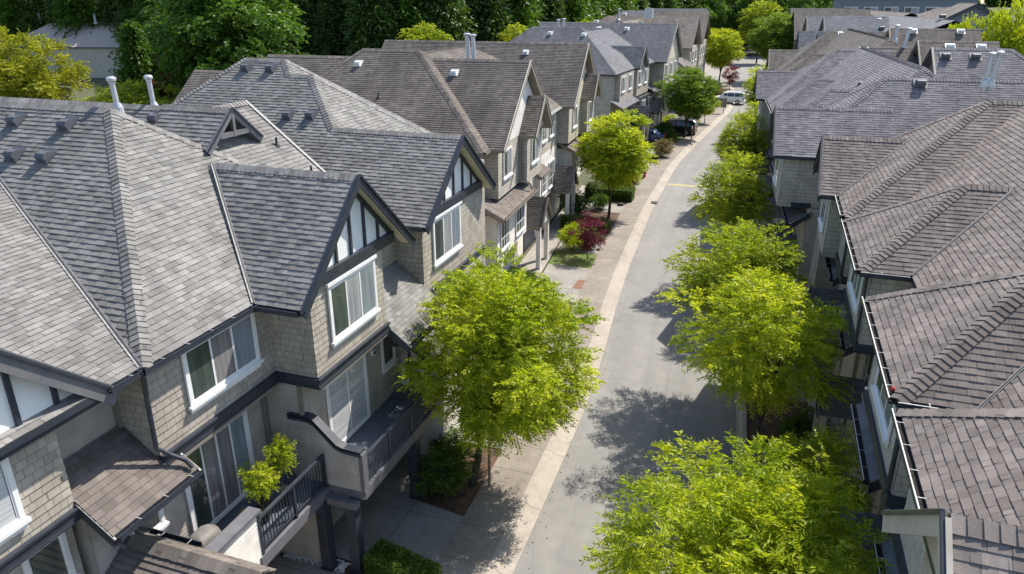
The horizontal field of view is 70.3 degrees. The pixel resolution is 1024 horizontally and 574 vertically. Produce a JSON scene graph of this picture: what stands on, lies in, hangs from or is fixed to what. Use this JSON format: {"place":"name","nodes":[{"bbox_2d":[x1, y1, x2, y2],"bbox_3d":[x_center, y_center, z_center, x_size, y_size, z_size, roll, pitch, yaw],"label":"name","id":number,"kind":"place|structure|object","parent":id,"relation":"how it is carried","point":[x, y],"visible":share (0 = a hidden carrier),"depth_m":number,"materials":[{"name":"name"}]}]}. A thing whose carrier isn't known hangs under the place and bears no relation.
{"place":"outdoors","nodes":[
{"label":"outdoors","id":0,"kind":"place"},
{"bbox_2d":[265,555,343,573],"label":"driveway","id":1,"kind":"structure","parent":0,"point":[282,565],"depth_m":20.49,"materials":[{"name":"concrete"}]},
{"bbox_2d":[283,553,350,572],"bbox_3d":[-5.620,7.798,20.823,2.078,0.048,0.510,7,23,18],"label":"shrub","id":2,"kind":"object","parent":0,"point":[341,567],"depth_m":20.73,"materials":[{"name":"plant"}]},
{"bbox_2d":[333,486,416,561],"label":"driveway","id":3,"kind":"structure","parent":0,"point":[384,511],"depth_m":22.42,"materials":[{"name":"concrete"}]},
{"bbox_2d":[387,501,463,562],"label":"driveway","id":4,"kind":"structure","parent":0,"point":[425,530],"depth_m":21.92,"materials":[{"name":"concrete"}]},
{"bbox_2d":[35,3,983,558],"bbox_3d":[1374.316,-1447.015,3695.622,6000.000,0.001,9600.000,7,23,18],"label":"ground","id":5,"kind":"structure","parent":0,"point":[585,179],"depth_m":121.07,"materials":[{"name":"grey concrete"}]},
{"bbox_2d":[0,0,47,57],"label":"conifer tree","id":6,"kind":"object","parent":5,"relation":"on","point":[8,8],"visible":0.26,"depth_m":153.54,"materials":[{"name":"green plant"}]},
{"bbox_2d":[15,0,50,33],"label":"conifer tree","id":7,"kind":"object","parent":5,"relation":"on","point":[28,14],"visible":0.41,"depth_m":153.08,"materials":[{"name":"green plant"}]},
{"bbox_2d":[0,25,94,100],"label":"golden tree","id":8,"kind":"object","parent":5,"relation":"on","point":[24,76],"visible":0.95,"depth_m":77.54,"materials":[{"name":"yellow plant"}]},
{"bbox_2d":[41,0,76,28],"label":"conifer tree","id":9,"kind":"object","parent":5,"relation":"on","point":[48,5],"visible":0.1,"depth_m":151.75,"materials":[{"name":"green plant"}]},
{"bbox_2d":[50,0,100,38],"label":"conifer tree","id":10,"kind":"object","parent":5,"relation":"on","point":[85,8],"visible":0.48,"depth_m":149.96,"materials":[{"name":"green plant"}]},
{"bbox_2d":[8,13,148,77],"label":"building","id":11,"kind":"structure","parent":5,"relation":"on","point":[95,46],"depth_m":148.42,"materials":[{"name":"grey"}]},
{"bbox_2d":[92,0,122,30],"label":"conifer tree","id":12,"kind":"object","parent":5,"relation":"on","point":[105,7],"visible":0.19,"depth_m":150.18,"materials":[{"name":"green plant"}]},
{"bbox_2d":[107,0,140,76],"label":"conifer tree","id":13,"kind":"object","parent":5,"relation":"on","point":[124,8],"visible":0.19,"depth_m":146.16,"materials":[{"name":"green plant"}]},
{"bbox_2d":[77,77,182,105],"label":"shrub","id":14,"kind":"object","parent":5,"relation":"on","point":[135,87],"visible":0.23,"depth_m":71.69,"materials":[{"name":"green plant"}]},
{"bbox_2d":[114,19,166,98],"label":"broadleaf tree","id":15,"kind":"object","parent":5,"relation":"on","point":[134,48],"visible":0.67,"depth_m":82.06,"materials":[{"name":"green plant"}]},
{"bbox_2d":[128,0,155,60],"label":"conifer tree","id":16,"kind":"object","parent":5,"relation":"on","point":[141,4],"visible":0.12,"depth_m":142.14,"materials":[{"name":"green plant"}]},
{"bbox_2d":[142,9,166,60],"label":"broadleaf tree","id":17,"kind":"object","parent":5,"relation":"on","point":[151,15],"depth_m":123.70,"materials":[{"name":"green plant"}]},
{"bbox_2d":[138,0,310,96],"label":"broadleaf tree","id":18,"kind":"object","parent":5,"relation":"on","point":[223,35],"visible":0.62,"depth_m":74.09,"materials":[{"name":"green plant"}]},
{"bbox_2d":[0,57,496,573],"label":"townhouse","id":19,"kind":"structure","parent":5,"relation":"on","point":[206,287],"depth_m":18.13,"materials":[{"name":"grey stone"}]},
{"bbox_2d":[0,458,31,545],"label":"window","id":20,"kind":"structure","parent":19,"relation":"in","point":[11,506],"depth_m":12.50,"materials":[{"name":"white paint"}]},
{"bbox_2d":[21,532,80,573],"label":"window","id":21,"kind":"structure","parent":19,"relation":"in","point":[54,558],"depth_m":13.96,"materials":[{"name":"glass"}]},
{"bbox_2d":[129,508,169,535],"bbox_3d":[-7.996,5.134,15.909,0.105,1.160,1.050,7,23,18],"label":"window","id":22,"kind":"structure","parent":19,"relation":"in","point":[157,521],"depth_m":16.19,"materials":[{"name":"white paint"}]},
{"bbox_2d":[189,524,220,547],"bbox_3d":[-7.112,6.005,16.801,0.585,0.864,0.838,7,23,18],"label":"grill","id":23,"kind":"object","parent":19,"relation":"on","point":[206,534],"visible":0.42,"depth_m":16.61,"materials":[{"name":"silver metal"}]},
{"bbox_2d":[184,410,256,531],"bbox_3d":[-7.244,4.598,18.091,0.050,2.450,2.350,7,23,18],"label":"sliding door","id":24,"kind":"structure","parent":19,"relation":"in","point":[216,492],"depth_m":18.07,"materials":[{"name":"white paint"}]},
{"bbox_2d":[180,312,263,413],"bbox_3d":[-6.660,1.666,16.844,0.105,1.580,2.520,7,23,18],"label":"window","id":25,"kind":"structure","parent":19,"relation":"in","point":[218,363],"depth_m":16.76,"materials":[{"name":"glass"}]},
{"bbox_2d":[234,461,280,523],"bbox_3d":[-6.237,5.114,18.055,1.038,1.797,1.226,-17,27,-36],"label":"potted tree","id":26,"kind":"object","parent":19,"relation":"on","point":[258,482],"visible":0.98,"depth_m":17.79,"materials":[{"name":"green plant"}]},
{"bbox_2d":[261,433,298,505],"bbox_3d":[-5.880,4.702,18.553,0.919,2.246,0.779,-12,24,-27],"label":"potted tree","id":27,"kind":"object","parent":19,"relation":"on","point":[280,456],"visible":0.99,"depth_m":18.30,"materials":[{"name":"green plant"}]},
{"bbox_2d":[325,354,370,441],"bbox_3d":[-4.799,3.363,21.415,0.050,2.300,2.150,7,23,18],"label":"sliding door","id":28,"kind":"structure","parent":19,"relation":"in","point":[349,392],"depth_m":21.43,"materials":[{"name":"white paint"}]},
{"bbox_2d":[325,254,380,348],"bbox_3d":[-4.252,0.359,19.698,0.105,1.830,2.500,7,23,18],"label":"window","id":29,"kind":"structure","parent":19,"relation":"in","point":[354,297],"depth_m":19.59,"materials":[{"name":"white paint"}]},
{"bbox_2d":[380,335,397,374],"bbox_3d":[-3.964,2.049,23.429,0.105,1.360,0.950,7,23,18],"label":"window","id":30,"kind":"structure","parent":19,"relation":"in","point":[390,359],"depth_m":23.39,"materials":[{"name":"glass"}]},
{"bbox_2d":[432,201,463,269],"bbox_3d":[-2.254,-1.851,25.687,0.105,1.850,2.470,7,23,18],"label":"window","id":31,"kind":"structure","parent":19,"relation":"in","point":[446,228],"depth_m":25.61,"materials":[{"name":"glass"}]},
{"bbox_2d":[272,0,318,54],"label":"conifer tree","id":32,"kind":"object","parent":5,"relation":"on","point":[306,6],"visible":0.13,"depth_m":100.37,"materials":[{"name":"green plant"}]},
{"bbox_2d":[307,0,353,55],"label":"conifer tree","id":33,"kind":"object","parent":5,"relation":"on","point":[329,15],"visible":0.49,"depth_m":99.00,"materials":[{"name":"green plant"}]},
{"bbox_2d":[338,0,398,55],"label":"conifer tree","id":34,"kind":"object","parent":5,"relation":"on","point":[359,12],"visible":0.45,"depth_m":96.10,"materials":[{"name":"green plant"}]},
{"bbox_2d":[173,33,603,290],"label":"townhouse","id":35,"kind":"structure","parent":5,"relation":"on","point":[518,114],"depth_m":39.42,"materials":[{"name":"brown"}]},
{"bbox_2d":[500,219,510,254],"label":"window","id":36,"kind":"structure","parent":35,"relation":"in","point":[505,227],"depth_m":37.51,"materials":[{"name":"glass"}]},
{"bbox_2d":[503,146,512,182],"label":"window","id":37,"kind":"structure","parent":35,"relation":"in","point":[507,157],"depth_m":37.45,"materials":[{"name":"white paint"}]},
{"bbox_2d":[515,204,525,238],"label":"window","id":38,"kind":"structure","parent":35,"relation":"in","point":[520,214],"depth_m":40.12,"materials":[{"name":"white paint"}]},
{"bbox_2d":[531,135,539,166],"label":"window","id":39,"kind":"structure","parent":35,"relation":"in","point":[535,158],"depth_m":40.83,"materials":[{"name":"glass"}]},
{"bbox_2d":[361,0,438,47],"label":"conifer tree","id":40,"kind":"object","parent":5,"relation":"on","point":[407,13],"visible":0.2,"depth_m":98.67,"materials":[{"name":"green plant"}]},
{"bbox_2d":[362,538,442,573],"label":"hedge","id":41,"kind":"object","parent":5,"relation":"on","point":[384,557],"visible":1,"depth_m":19.80,"materials":[{"name":"green plant"}]},
{"bbox_2d":[378,452,430,492],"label":"terrace","id":42,"kind":"structure","parent":5,"relation":"on","point":[396,477],"depth_m":24.32,"materials":[{"name":"grey concrete"}]},
{"bbox_2d":[395,21,454,40],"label":"broadleaf tree","id":43,"kind":"object","parent":5,"relation":"on","point":[413,33],"visible":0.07,"depth_m":91.31,"materials":[{"name":"green plant"}]},
{"bbox_2d":[413,0,477,40],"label":"conifer tree","id":44,"kind":"object","parent":5,"relation":"on","point":[445,12],"visible":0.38,"depth_m":100.64,"materials":[{"name":"green plant"}]},
{"bbox_2d":[418,446,501,515],"bbox_3d":[-1.764,6.424,24.507,1.902,0.170,3.760,7,23,18],"label":"garden bed","id":45,"kind":"object","parent":5,"relation":"on","point":[460,503],"visible":0.44,"depth_m":23.53,"materials":[{"name":"brown soil"}]},
{"bbox_2d":[406,443,478,501],"bbox_3d":[-2.192,5.913,23.452,2.351,1.778,2.116,-8,23,-19],"label":"shrub","id":46,"kind":"object","parent":45,"relation":"on","point":[441,463],"visible":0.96,"depth_m":23.15,"materials":[{"name":"green plant"}]},
{"bbox_2d":[428,425,471,465],"bbox_3d":[-2.118,5.561,24.984,1.693,1.245,1.881,0,22,0],"label":"shrub","id":47,"kind":"object","parent":45,"relation":"on","point":[446,441],"visible":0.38,"depth_m":24.92,"materials":[{"name":"green plant"}]},
{"bbox_2d":[390,240,608,484],"bbox_3d":[-0.210,2.730,22.868,6.581,8.293,6.900,7,23,18],"label":"street tree","id":48,"kind":"object","parent":45,"relation":"on","point":[496,366],"visible":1,"depth_m":21.46,"materials":[{"name":"green plant"}]},
{"bbox_2d":[460,0,514,41],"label":"conifer tree","id":49,"kind":"object","parent":5,"relation":"on","point":[489,16],"visible":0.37,"depth_m":106.09,"materials":[{"name":"green plant"}]},
{"bbox_2d":[496,22,528,41],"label":"broadleaf tree","id":50,"kind":"object","parent":5,"relation":"on","point":[510,33],"visible":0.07,"depth_m":101.89,"materials":[{"name":"green plant"}]},
{"bbox_2d":[489,0,544,36],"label":"conifer tree","id":51,"kind":"object","parent":5,"relation":"on","point":[523,12],"visible":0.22,"depth_m":110.61,"materials":[{"name":"green plant"}]},
{"bbox_2d":[541,0,568,21],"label":"conifer tree","id":52,"kind":"object","parent":5,"relation":"on","point":[554,10],"visible":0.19,"depth_m":118.86,"materials":[{"name":"green plant"}]},
{"bbox_2d":[554,221,587,251],"bbox_3d":[3.838,-3.221,46.200,2.116,2.045,2.351,17,27,37],"label":"shrub","id":53,"kind":"object","parent":5,"relation":"on","point":[570,241],"visible":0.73,"depth_m":45.93,"materials":[{"name":"green plant"}]},
{"bbox_2d":[549,250,596,268],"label":"lawn","id":54,"kind":"structure","parent":5,"relation":"on","point":[572,259],"depth_m":44.80,"materials":[{"name":"green plant"}]},
{"bbox_2d":[567,209,608,258],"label":"maple tree","id":55,"kind":"object","parent":54,"relation":"on","point":[586,236],"visible":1,"depth_m":44.05,"materials":[{"name":"red plant"}]},
{"bbox_2d":[562,0,594,21],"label":"conifer tree","id":56,"kind":"object","parent":5,"relation":"on","point":[576,9],"visible":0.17,"depth_m":123.99,"materials":[{"name":"green plant"}]},
{"bbox_2d":[509,18,682,142],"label":"townhouse","id":57,"kind":"structure","parent":5,"relation":"on","point":[633,62],"depth_m":78.77,"materials":[{"name":"stone"}]},
{"bbox_2d":[579,211,619,224],"bbox_3d":[6.288,-5.037,53.483,3.104,0.170,3.180,7,23,18],"label":"garden bed","id":58,"kind":"object","parent":5,"relation":"on","point":[613,216],"visible":0.32,"depth_m":53.94,"materials":[{"name":"brown soil"}]},
{"bbox_2d":[556,189,598,216],"bbox_3d":[4.644,-6.058,53.366,3.056,2.045,2.751,12,25,28],"label":"shrub","id":59,"kind":"object","parent":58,"relation":"on","point":[578,204],"visible":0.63,"depth_m":53.01,"materials":[{"name":"green plant"}]},
{"bbox_2d":[573,107,660,217],"bbox_3d":[7.297,-8.606,51.949,6.562,7.955,6.323,-18,28,-39],"label":"street tree","id":60,"kind":"object","parent":5,"relation":"on","point":[617,163],"visible":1,"depth_m":50.33,"materials":[{"name":"green plant"}]},
{"bbox_2d":[594,8,710,99],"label":"townhouse","id":61,"kind":"structure","parent":5,"relation":"on","point":[694,26],"depth_m":114.68,"materials":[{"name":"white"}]},
{"bbox_2d":[601,8,707,15],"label":"townhouse","id":62,"kind":"structure","parent":5,"relation":"on","point":[632,12],"depth_m":156.71,"materials":[{"name":"stone"}]},
{"bbox_2d":[649,138,675,157],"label":"shrub","id":63,"kind":"object","parent":5,"relation":"on","point":[659,148],"visible":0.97,"depth_m":73.19,"materials":[{"name":"beige plant"}]},
{"bbox_2d":[654,118,697,134],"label":"parked car","id":64,"kind":"object","parent":5,"relation":"on","point":[678,124],"visible":0.53,"depth_m":85.27,"materials":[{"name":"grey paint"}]},
{"bbox_2d":[686,0,737,41],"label":"broadleaf tree","id":65,"kind":"object","parent":5,"relation":"on","point":[717,15],"visible":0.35,"depth_m":202.49,"materials":[{"name":"green plant"}]},
{"bbox_2d":[705,27,745,83],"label":"street tree","id":66,"kind":"object","parent":5,"relation":"on","point":[722,51],"visible":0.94,"depth_m":133.16,"materials":[{"name":"green plant"}]},
{"bbox_2d":[720,63,739,88],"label":"maple tree","id":67,"kind":"object","parent":5,"relation":"on","point":[729,77],"visible":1,"depth_m":128.50,"materials":[{"name":"red plant"}]},
{"bbox_2d":[687,146,777,241],"bbox_3d":[12.002,-3.704,39.828,4.946,7.765,5.446,7,23,18],"label":"street tree","id":68,"kind":"object","parent":5,"relation":"on","point":[747,205],"visible":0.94,"depth_m":38.46,"materials":[{"name":"green plant"}]},
{"bbox_2d":[579,429,893,573],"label":"street tree","id":69,"kind":"object","parent":5,"relation":"on","point":[714,526],"visible":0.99,"depth_m":15.08,"materials":[{"name":"green plant"}]},
{"bbox_2d":[658,216,815,359],"bbox_3d":[8.578,0.939,28.517,6.068,7.458,6.277,7,23,18],"label":"street tree","id":70,"kind":"object","parent":5,"relation":"on","point":[753,248],"visible":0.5,"depth_m":27.18,"materials":[{"name":"green plant"}]},
{"bbox_2d":[708,109,774,182],"bbox_3d":[16.944,-9.249,54.038,4.946,7.610,5.254,-2,22,-5],"label":"street tree","id":71,"kind":"object","parent":5,"relation":"on","point":[748,141],"visible":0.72,"depth_m":52.75,"materials":[{"name":"green plant"}]},
{"bbox_2d":[722,0,776,53],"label":"broadleaf tree","id":72,"kind":"object","parent":5,"relation":"on","point":[738,7],"visible":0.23,"depth_m":206.19,"materials":[{"name":"green plant"}]},
{"bbox_2d":[739,64,767,110],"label":"street tree","id":73,"kind":"object","parent":5,"relation":"on","point":[751,81],"visible":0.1,"depth_m":81.30,"materials":[{"name":"green plant"}]},
{"bbox_2d":[653,265,857,461],"bbox_3d":[8.248,2.817,24.171,5.874,7.167,5.947,-6,22,-15],"label":"street tree","id":74,"kind":"object","parent":5,"relation":"on","point":[748,377],"visible":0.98,"depth_m":22.97,"materials":[{"name":"green plant"}]},
{"bbox_2d":[736,0,788,63],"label":"street tree","id":75,"kind":"object","parent":5,"relation":"on","point":[765,10],"visible":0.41,"depth_m":177.00,"materials":[{"name":"green plant"}]},
{"bbox_2d":[743,11,795,61],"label":"street tree","id":76,"kind":"object","parent":5,"relation":"on","point":[779,38],"visible":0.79,"depth_m":136.44,"materials":[{"name":"green plant"}]},
{"bbox_2d":[746,397,806,452],"bbox_3d":[9.963,5.248,27.505,2.344,0.170,3.980,7,23,18],"label":"garden bed","id":77,"kind":"object","parent":5,"relation":"on","point":[770,429],"visible":0.16,"depth_m":27.55,"materials":[{"name":"brown soil"}]},
{"bbox_2d":[776,403,841,452],"bbox_3d":[10.655,5.162,26.072,2.272,1.245,2.649,8,23,18],"label":"shrub","id":78,"kind":"object","parent":77,"relation":"on","point":[795,424],"visible":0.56,"depth_m":26.07,"materials":[{"name":"green plant"}]},
{"bbox_2d":[771,0,813,20],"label":"broadleaf tree","id":79,"kind":"object","parent":5,"relation":"on","point":[787,5],"visible":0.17,"depth_m":197.41,"materials":[{"name":"green plant"}]},
{"bbox_2d":[798,0,832,7],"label":"broadleaf tree","id":80,"kind":"object","parent":5,"relation":"on","point":[818,4],"visible":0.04,"depth_m":202.30,"materials":[{"name":"green plant"}]},
{"bbox_2d":[755,424,878,573],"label":"street tree","id":81,"kind":"object","parent":5,"relation":"on","point":[811,462],"visible":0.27,"depth_m":18.89,"materials":[{"name":"green plant"}]},
{"bbox_2d":[787,8,917,49],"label":"townhouse","id":82,"kind":"structure","parent":5,"relation":"on","point":[799,15],"depth_m":132.89,"materials":[{"name":"grey"}]},
{"bbox_2d":[766,18,999,70],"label":"townhouse","id":83,"kind":"structure","parent":5,"relation":"on","point":[912,45],"depth_m":67.61,"materials":[{"name":"grey"}]},
{"bbox_2d":[752,46,1023,334],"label":"townhouse","id":84,"kind":"structure","parent":5,"relation":"on","point":[862,91],"depth_m":35.13,"materials":[{"name":"grey stone"}]},
{"bbox_2d":[794,14,990,49],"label":"townhouse","id":85,"kind":"structure","parent":5,"relation":"on","point":[814,28],"depth_m":96.32,"materials":[{"name":"grey"}]},
{"bbox_2d":[833,0,977,14],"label":"apartment building","id":86,"kind":"structure","parent":5,"relation":"on","point":[915,7],"depth_m":156.15,"materials":[{"name":"stone"}]},
{"bbox_2d":[806,99,1023,573],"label":"townhouse","id":87,"kind":"structure","parent":5,"relation":"on","point":[921,233],"depth_m":16.38,"materials":[{"name":"grey stone"}]},
{"bbox_2d":[847,267,863,315],"bbox_3d":[10.475,-0.290,22.139,0.105,1.560,2.500,7,23,18],"label":"window","id":88,"kind":"structure","parent":87,"relation":"in","point":[855,284],"depth_m":21.87,"materials":[{"name":"grey glass"}]},
{"bbox_2d":[858,354,873,401],"bbox_3d":[11.278,2.741,23.040,0.105,1.860,2.300,7,23,18],"label":"window","id":89,"kind":"structure","parent":87,"relation":"in","point":[868,359],"depth_m":23.28,"materials":[{"name":"glass"}]},
{"bbox_2d":[871,367,896,447],"bbox_3d":[8.135,2.197,15.857,0.105,1.560,2.500,7,23,18],"label":"window","id":90,"kind":"structure","parent":87,"relation":"in","point":[883,409],"depth_m":15.77,"materials":[{"name":"glass"}]},
{"bbox_2d":[948,13,981,33],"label":"golden tree","id":91,"kind":"object","parent":5,"relation":"on","point":[966,25],"visible":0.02,"depth_m":76.69,"materials":[{"name":"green plant"}]},
{"bbox_2d":[916,3,1023,36],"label":"apartment building","id":92,"kind":"structure","parent":5,"relation":"on","point":[956,12],"depth_m":99.82,"materials":[{"name":"grey stone"}]},
{"bbox_2d":[975,0,1023,50],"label":"golden tree","id":93,"kind":"object","parent":5,"relation":"on","point":[1003,18],"visible":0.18,"depth_m":74.36,"materials":[{"name":"green plant"}]},
{"bbox_2d":[999,0,1023,55],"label":"golden tree","id":94,"kind":"object","parent":5,"relation":"on","point":[1021,47],"visible":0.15,"depth_m":72.73,"materials":[{"name":"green plant"}]},
{"bbox_2d":[462,185,588,419],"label":"path","id":95,"kind":"structure","parent":0,"point":[528,261],"depth_m":46.54,"materials":[{"name":"grey concrete"}]},
{"bbox_2d":[583,181,635,202],"bbox_3d":[7.834,-7.587,58.215,4.023,1.247,2.013,7,23,18],"label":"hedge","id":96,"kind":"object","parent":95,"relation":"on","point":[627,194],"visible":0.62,"depth_m":57.55,"materials":[{"name":"green plant"}]},
{"bbox_2d":[541,264,589,302],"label":"driveway","id":97,"kind":"structure","parent":0,"point":[567,277],"depth_m":42.01,"materials":[{"name":"concrete"}]},
{"bbox_2d":[556,239,603,254],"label":"driveway","id":98,"kind":"structure","parent":0,"point":[576,249],"depth_m":46.54,"materials":[{"name":"concrete"}]},
{"bbox_2d":[434,65,730,573],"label":"sidewalk","id":99,"kind":"structure","parent":0,"point":[469,548],"depth_m":24.91,"materials":[{"name":"concrete"}]},
{"bbox_2d":[652,65,720,137],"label":"street tree","id":100,"kind":"object","parent":99,"relation":"on","point":[694,96],"visible":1,"depth_m":81.25,"materials":[{"name":"green plant"}]},
{"bbox_2d":[513,48,758,573],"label":"road","id":101,"kind":"structure","parent":0,"point":[649,392],"depth_m":28.93,"materials":[{"name":"grey asphalt"}]},
{"bbox_2d":[484,62,734,573],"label":"kerb","id":102,"kind":"structure","parent":101,"relation":"on","point":[511,546],"depth_m":26.53,"materials":[{"name":"concrete"}]},
{"bbox_2d":[714,91,745,103],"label":"parked car","id":103,"kind":"object","parent":101,"relation":"on","point":[731,96],"visible":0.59,"depth_m":110.89,"materials":[{"name":"white paint"}]},
{"bbox_2d":[730,49,759,569],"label":"kerb","id":104,"kind":"structure","parent":101,"relation":"on","point":[741,424],"depth_m":27.38,"materials":[{"name":"concrete"}]},
{"bbox_2d":[764,58,858,573],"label":"path","id":105,"kind":"structure","parent":0,"point":[838,421],"depth_m":27.77,"materials":[{"name":"grey concrete"}]},
{"bbox_2d":[693,0,1022,7],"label":"wood","id":106,"kind":"object","parent":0,"point":[991,3],"visible":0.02,"depth_m":211.48,"materials":[{"name":"green plant"}]},
{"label":"garden bed","id":107,"kind":"structure","parent":0,"visible":0},
{"bbox_2d":[560,213,611,235],"bbox_3d":[5.038,-4.289,50.030,3.517,1.144,1.363,10,24,24],"label":"hedge","id":108,"kind":"object","parent":107,"relation":"on","point":[565,219],"visible":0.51,"depth_m":49.82,"materials":[{"name":"green plant"}]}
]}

